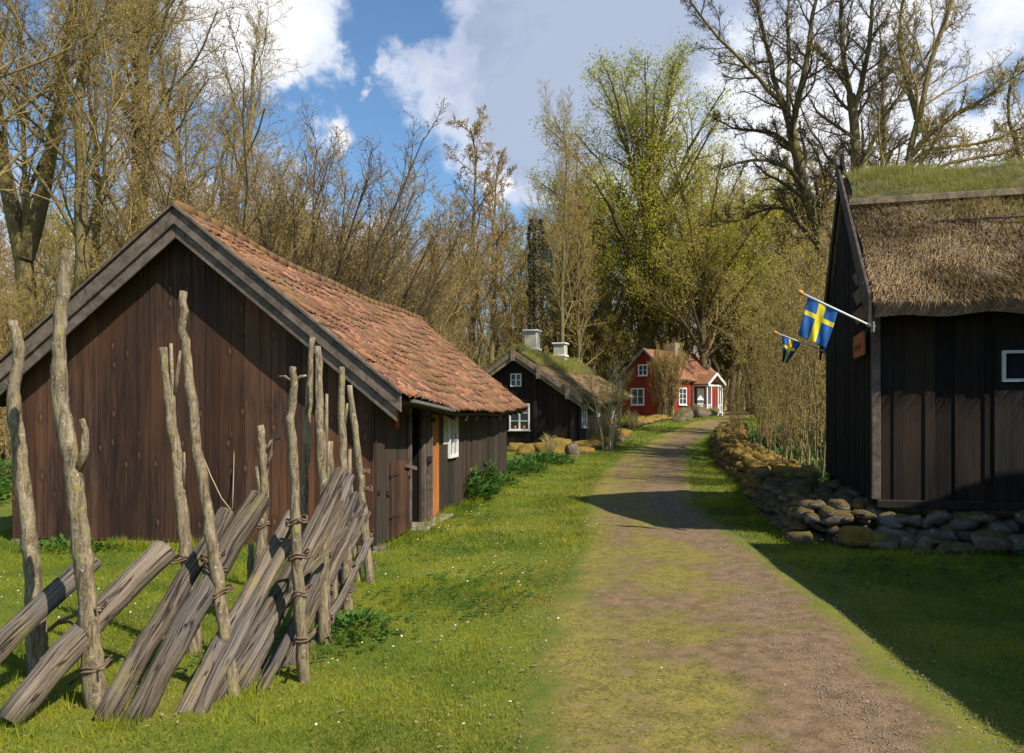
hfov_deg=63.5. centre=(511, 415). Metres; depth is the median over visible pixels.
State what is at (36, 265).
forest tree
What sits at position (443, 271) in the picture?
forest tree
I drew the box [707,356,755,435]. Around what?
shrub
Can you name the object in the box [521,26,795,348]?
tree
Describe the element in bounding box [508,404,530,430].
window
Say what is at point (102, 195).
forest tree
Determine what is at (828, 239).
tree
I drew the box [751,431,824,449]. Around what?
undergrowth
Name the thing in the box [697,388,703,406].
door
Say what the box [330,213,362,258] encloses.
forest tree
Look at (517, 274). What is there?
forest tree
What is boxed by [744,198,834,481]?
shrub
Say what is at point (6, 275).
forest tree
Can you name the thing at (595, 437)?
boulder
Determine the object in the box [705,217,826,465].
shrub
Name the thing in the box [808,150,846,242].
forest tree
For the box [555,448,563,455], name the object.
boulder
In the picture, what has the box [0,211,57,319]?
forest tree
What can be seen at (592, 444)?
boulder
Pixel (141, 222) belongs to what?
hazel
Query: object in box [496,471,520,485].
plant
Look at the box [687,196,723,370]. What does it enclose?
forest tree
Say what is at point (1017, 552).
boulder
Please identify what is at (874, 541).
boulder
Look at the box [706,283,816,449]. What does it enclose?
shrub
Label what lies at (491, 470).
plant
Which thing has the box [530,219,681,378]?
tree
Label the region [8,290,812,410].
woodland
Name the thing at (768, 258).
forest tree
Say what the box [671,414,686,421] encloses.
boulder
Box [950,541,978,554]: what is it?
boulder
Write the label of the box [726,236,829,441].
shrub
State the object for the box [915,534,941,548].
boulder
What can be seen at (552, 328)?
forest tree
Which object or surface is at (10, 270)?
forest tree
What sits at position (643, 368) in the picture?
window
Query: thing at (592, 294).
forest tree
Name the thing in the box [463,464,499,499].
plant
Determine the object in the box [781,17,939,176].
tree
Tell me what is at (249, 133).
tree
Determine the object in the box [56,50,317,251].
hazel
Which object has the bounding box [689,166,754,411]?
forest tree
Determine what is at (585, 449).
boulder
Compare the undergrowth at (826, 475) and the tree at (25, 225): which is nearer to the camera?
the undergrowth at (826, 475)
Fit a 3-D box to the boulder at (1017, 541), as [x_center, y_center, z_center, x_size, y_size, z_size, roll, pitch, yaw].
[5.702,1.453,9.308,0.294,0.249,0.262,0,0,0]
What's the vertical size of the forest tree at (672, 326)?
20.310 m
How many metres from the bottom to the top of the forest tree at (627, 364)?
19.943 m
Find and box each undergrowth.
[0,458,11,503]
[748,422,824,443]
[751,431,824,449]
[770,443,825,462]
[799,456,828,483]
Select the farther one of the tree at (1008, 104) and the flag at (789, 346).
the tree at (1008, 104)
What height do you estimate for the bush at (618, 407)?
3.614 m
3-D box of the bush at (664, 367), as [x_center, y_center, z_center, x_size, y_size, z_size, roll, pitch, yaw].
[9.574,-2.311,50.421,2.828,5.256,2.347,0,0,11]
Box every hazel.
[0,228,84,469]
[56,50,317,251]
[67,63,343,276]
[76,0,311,257]
[111,114,368,293]
[208,120,429,308]
[227,96,455,303]
[236,171,429,298]
[308,176,494,330]
[318,187,495,346]
[337,208,488,353]
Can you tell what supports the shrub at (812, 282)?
on the ground at (940, 682)
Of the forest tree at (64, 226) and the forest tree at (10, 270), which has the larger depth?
the forest tree at (64, 226)
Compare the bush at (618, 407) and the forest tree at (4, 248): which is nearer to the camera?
the bush at (618, 407)
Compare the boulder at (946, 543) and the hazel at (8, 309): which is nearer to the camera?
the boulder at (946, 543)
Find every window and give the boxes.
[448,417,458,457]
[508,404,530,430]
[510,373,521,386]
[581,404,587,427]
[630,388,644,405]
[637,364,647,376]
[678,387,687,405]
[1002,350,1023,381]
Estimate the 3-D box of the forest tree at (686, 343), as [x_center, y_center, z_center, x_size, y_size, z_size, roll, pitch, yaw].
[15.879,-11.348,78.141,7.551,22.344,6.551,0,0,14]
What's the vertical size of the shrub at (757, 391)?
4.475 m
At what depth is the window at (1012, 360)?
9.77 m
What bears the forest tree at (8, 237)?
on the ground at (940, 682)
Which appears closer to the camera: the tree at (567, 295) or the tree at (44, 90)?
the tree at (44, 90)
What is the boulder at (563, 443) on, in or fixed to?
on the ground at (940, 682)
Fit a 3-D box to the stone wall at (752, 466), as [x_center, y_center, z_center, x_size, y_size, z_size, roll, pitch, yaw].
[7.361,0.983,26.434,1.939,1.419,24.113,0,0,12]
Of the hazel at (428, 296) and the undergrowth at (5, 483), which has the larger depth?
the hazel at (428, 296)
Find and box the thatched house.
[819,153,1023,542]
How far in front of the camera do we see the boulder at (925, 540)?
9.46 m
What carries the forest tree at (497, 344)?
on the ground at (940, 682)
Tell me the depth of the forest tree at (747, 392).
72.58 m
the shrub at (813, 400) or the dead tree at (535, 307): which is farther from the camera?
the dead tree at (535, 307)
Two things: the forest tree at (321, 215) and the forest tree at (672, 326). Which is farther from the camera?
the forest tree at (672, 326)
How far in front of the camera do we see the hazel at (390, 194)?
36.30 m
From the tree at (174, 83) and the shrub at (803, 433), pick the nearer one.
the shrub at (803, 433)
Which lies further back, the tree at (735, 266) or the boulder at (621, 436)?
the tree at (735, 266)
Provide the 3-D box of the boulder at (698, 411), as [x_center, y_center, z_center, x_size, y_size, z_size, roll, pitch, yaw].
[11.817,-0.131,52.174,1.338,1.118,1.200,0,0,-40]
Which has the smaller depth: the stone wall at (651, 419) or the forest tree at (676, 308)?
the stone wall at (651, 419)
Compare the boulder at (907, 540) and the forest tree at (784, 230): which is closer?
the boulder at (907, 540)
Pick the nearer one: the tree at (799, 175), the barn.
the barn
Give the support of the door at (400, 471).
in the barn
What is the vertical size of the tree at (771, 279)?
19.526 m
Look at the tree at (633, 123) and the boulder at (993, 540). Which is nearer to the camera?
the boulder at (993, 540)
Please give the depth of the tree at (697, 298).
58.53 m
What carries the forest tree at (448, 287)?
on the ground at (940, 682)
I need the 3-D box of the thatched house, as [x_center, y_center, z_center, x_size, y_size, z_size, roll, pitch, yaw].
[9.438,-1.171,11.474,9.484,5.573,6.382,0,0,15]
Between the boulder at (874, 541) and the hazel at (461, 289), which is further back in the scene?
the hazel at (461, 289)
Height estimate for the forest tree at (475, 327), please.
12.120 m
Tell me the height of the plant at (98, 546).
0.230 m
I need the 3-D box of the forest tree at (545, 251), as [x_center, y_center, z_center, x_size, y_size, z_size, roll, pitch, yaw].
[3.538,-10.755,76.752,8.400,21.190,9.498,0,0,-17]
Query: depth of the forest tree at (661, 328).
72.53 m
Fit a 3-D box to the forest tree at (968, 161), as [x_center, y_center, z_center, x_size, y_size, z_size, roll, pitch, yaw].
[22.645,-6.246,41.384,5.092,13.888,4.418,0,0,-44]
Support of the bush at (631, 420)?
on the ground at (940, 682)
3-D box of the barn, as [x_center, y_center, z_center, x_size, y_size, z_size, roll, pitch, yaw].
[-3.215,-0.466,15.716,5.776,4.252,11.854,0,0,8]
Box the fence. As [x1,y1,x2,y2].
[0,249,376,725]
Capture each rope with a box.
[205,461,230,509]
[230,433,233,508]
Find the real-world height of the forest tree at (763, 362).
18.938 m
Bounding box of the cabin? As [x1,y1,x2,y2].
[484,329,636,445]
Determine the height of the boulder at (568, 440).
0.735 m
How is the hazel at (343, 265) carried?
on the ground at (940, 682)
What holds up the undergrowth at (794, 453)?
on the ground at (940, 682)
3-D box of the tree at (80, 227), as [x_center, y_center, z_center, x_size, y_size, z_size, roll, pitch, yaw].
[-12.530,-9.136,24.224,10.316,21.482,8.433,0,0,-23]
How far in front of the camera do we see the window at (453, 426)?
14.02 m
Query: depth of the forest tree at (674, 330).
63.08 m
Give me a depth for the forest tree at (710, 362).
79.38 m
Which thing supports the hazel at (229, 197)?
on the ground at (940, 682)
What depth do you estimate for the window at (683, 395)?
56.03 m
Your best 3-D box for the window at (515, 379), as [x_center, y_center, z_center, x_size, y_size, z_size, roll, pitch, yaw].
[0.157,-1.350,31.858,0.440,0.500,0.075,0,0,19]
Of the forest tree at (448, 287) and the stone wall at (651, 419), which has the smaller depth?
the stone wall at (651, 419)
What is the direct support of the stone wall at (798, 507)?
on the ground at (940, 682)
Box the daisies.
[0,501,662,724]
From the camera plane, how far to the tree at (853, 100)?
24.94 m
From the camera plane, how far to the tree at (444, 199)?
51.91 m
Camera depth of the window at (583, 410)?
32.61 m
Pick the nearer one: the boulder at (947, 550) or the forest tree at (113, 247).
the boulder at (947, 550)
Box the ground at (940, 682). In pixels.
[0,410,1023,752]
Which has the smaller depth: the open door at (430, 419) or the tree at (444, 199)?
the open door at (430, 419)
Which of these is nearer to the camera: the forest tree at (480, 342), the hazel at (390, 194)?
the hazel at (390, 194)
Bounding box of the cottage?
[616,343,725,415]
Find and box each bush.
[0,338,10,475]
[539,432,559,452]
[577,357,637,450]
[591,410,626,447]
[622,409,641,429]
[646,334,691,416]
[647,346,675,414]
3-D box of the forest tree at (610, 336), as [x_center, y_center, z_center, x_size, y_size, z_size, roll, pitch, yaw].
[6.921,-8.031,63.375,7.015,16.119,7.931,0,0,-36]
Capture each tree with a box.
[0,0,163,205]
[0,0,180,333]
[0,0,199,292]
[0,0,255,291]
[0,193,54,315]
[0,202,11,315]
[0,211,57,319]
[0,216,13,314]
[0,217,36,344]
[0,233,15,330]
[1,195,74,341]
[3,0,252,235]
[5,190,57,321]
[36,222,73,311]
[41,177,91,314]
[85,0,311,232]
[88,188,125,256]
[89,212,127,259]
[100,192,153,259]
[287,200,330,261]
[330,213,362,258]
[409,237,428,304]
[410,216,470,354]
[424,183,484,355]
[428,225,486,350]
[433,237,488,363]
[440,103,520,360]
[446,141,531,366]
[454,250,501,368]
[455,215,503,370]
[456,203,523,367]
[467,210,558,369]
[481,186,535,352]
[489,216,548,347]
[504,217,559,351]
[511,181,574,349]
[519,77,606,341]
[520,172,610,361]
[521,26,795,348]
[526,215,544,353]
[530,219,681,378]
[532,180,609,366]
[541,133,609,364]
[546,149,620,373]
[567,200,649,382]
[588,190,685,374]
[593,131,816,369]
[594,176,657,368]
[615,237,666,349]
[620,189,700,354]
[627,166,710,349]
[635,199,698,352]
[647,197,807,414]
[657,186,704,352]
[680,0,861,390]
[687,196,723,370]
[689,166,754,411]
[691,203,738,379]
[693,175,767,406]
[711,169,777,414]
[719,179,802,401]
[719,181,796,404]
[721,210,761,411]
[740,204,780,406]
[744,159,814,414]
[754,187,802,390]
[756,0,975,360]
[758,145,834,389]
[767,132,845,428]
[767,158,827,412]
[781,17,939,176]
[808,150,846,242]
[827,0,1023,241]
[954,151,981,168]
[987,61,1023,163]
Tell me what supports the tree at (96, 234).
on the ground at (940, 682)
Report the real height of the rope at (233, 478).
1.002 m
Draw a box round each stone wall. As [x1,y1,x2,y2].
[621,413,674,427]
[709,421,822,498]
[719,410,749,414]
[752,474,876,545]
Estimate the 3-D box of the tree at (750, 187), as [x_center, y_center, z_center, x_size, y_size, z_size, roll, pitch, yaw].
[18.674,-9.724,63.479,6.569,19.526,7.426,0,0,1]
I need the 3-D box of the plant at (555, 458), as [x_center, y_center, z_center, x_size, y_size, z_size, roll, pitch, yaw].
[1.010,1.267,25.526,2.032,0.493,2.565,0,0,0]
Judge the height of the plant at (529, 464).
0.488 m
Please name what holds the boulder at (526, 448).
on the ground at (940, 682)
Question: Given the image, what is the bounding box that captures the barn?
[0,200,528,551]
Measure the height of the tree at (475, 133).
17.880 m
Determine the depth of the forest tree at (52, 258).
70.39 m
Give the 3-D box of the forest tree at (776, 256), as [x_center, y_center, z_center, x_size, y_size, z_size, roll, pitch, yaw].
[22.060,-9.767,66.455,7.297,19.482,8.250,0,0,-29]
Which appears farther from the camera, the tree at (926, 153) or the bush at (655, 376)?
the bush at (655, 376)
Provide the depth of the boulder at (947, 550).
9.36 m
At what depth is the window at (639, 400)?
56.95 m
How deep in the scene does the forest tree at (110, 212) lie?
80.36 m
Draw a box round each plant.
[12,532,122,552]
[317,606,396,644]
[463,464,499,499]
[482,459,506,489]
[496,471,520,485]
[507,456,548,475]
[514,449,576,464]
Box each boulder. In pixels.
[507,442,524,451]
[517,443,536,454]
[533,442,551,453]
[549,437,571,442]
[554,439,568,453]
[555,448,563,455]
[566,441,579,454]
[576,440,599,449]
[579,446,594,453]
[587,433,613,449]
[615,433,624,441]
[616,428,632,437]
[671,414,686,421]
[675,407,693,419]
[690,404,711,417]
[708,407,719,415]
[838,525,875,545]
[867,533,886,549]
[878,535,899,550]
[900,531,915,550]
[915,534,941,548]
[915,535,932,549]
[936,546,950,553]
[938,540,953,551]
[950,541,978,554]
[970,530,1012,551]
[1007,534,1023,553]
[1012,549,1023,557]
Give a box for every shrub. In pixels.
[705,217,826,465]
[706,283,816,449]
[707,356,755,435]
[718,257,823,459]
[724,171,832,454]
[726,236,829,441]
[734,337,779,436]
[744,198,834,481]
[751,200,833,442]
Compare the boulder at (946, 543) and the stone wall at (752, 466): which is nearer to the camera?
the boulder at (946, 543)
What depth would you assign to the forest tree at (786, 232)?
62.17 m
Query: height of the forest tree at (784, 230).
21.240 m
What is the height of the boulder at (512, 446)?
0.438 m
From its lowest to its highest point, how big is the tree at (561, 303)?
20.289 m
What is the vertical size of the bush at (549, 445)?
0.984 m
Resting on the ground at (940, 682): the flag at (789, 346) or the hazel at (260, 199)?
the hazel at (260, 199)
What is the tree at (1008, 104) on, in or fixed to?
on the ground at (940, 682)
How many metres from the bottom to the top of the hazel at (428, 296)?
10.893 m
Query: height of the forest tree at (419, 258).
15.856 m
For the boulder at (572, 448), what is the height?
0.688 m
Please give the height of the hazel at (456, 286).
9.847 m
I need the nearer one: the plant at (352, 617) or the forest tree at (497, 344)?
the plant at (352, 617)
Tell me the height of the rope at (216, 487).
0.933 m
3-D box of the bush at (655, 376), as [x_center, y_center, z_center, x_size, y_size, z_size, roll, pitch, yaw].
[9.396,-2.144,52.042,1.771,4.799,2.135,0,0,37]
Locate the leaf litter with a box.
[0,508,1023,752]
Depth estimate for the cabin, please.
31.78 m
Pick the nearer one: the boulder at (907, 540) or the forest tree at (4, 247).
the boulder at (907, 540)
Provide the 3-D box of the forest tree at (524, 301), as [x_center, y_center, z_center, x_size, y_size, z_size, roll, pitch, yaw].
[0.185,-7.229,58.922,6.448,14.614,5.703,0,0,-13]
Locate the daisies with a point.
(362, 642)
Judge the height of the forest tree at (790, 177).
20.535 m
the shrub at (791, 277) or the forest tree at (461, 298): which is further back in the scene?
the forest tree at (461, 298)
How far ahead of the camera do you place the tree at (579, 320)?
51.73 m
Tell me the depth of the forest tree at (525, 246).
80.85 m
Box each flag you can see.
[773,331,825,362]
[798,290,875,347]
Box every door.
[390,459,416,539]
[427,412,435,520]
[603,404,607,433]
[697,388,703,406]
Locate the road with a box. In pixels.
[515,414,1015,752]
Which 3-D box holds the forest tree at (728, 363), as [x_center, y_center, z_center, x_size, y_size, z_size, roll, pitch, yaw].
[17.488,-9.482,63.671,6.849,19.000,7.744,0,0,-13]
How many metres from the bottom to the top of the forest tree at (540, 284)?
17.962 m
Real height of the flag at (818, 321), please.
0.707 m
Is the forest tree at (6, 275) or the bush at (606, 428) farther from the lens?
the forest tree at (6, 275)
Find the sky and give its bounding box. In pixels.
[0,0,1023,402]
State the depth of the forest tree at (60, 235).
42.59 m
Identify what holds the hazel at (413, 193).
on the ground at (940, 682)
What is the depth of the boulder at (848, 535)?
9.78 m
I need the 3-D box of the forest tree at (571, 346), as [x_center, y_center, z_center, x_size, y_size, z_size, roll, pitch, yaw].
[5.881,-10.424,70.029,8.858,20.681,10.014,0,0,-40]
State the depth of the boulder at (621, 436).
33.84 m
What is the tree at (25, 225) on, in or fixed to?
on the ground at (940, 682)
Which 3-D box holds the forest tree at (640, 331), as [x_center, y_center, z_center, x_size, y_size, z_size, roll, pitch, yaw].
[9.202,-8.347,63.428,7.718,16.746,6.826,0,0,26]
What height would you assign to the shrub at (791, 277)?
8.950 m
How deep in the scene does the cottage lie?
56.91 m
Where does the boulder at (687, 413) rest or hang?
on the ground at (940, 682)
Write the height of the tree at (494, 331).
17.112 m
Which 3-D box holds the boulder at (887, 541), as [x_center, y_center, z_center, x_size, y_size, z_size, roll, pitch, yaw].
[4.418,1.503,9.702,0.237,0.180,0.243,0,0,-42]
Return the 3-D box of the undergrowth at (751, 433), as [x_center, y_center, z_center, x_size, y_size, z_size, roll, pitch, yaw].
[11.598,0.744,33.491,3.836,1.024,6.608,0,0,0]
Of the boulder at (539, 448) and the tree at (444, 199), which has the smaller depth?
the boulder at (539, 448)
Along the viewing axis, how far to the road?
5.38 m
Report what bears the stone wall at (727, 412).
on the ground at (940, 682)
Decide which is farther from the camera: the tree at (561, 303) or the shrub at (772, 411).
the tree at (561, 303)
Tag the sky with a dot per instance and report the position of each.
(372, 61)
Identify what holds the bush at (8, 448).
on the ground at (940, 682)
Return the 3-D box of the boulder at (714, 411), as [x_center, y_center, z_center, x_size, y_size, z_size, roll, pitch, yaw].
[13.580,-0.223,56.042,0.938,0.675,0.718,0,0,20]
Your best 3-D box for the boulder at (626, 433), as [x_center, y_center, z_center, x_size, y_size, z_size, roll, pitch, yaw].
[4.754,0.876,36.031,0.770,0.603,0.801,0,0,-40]

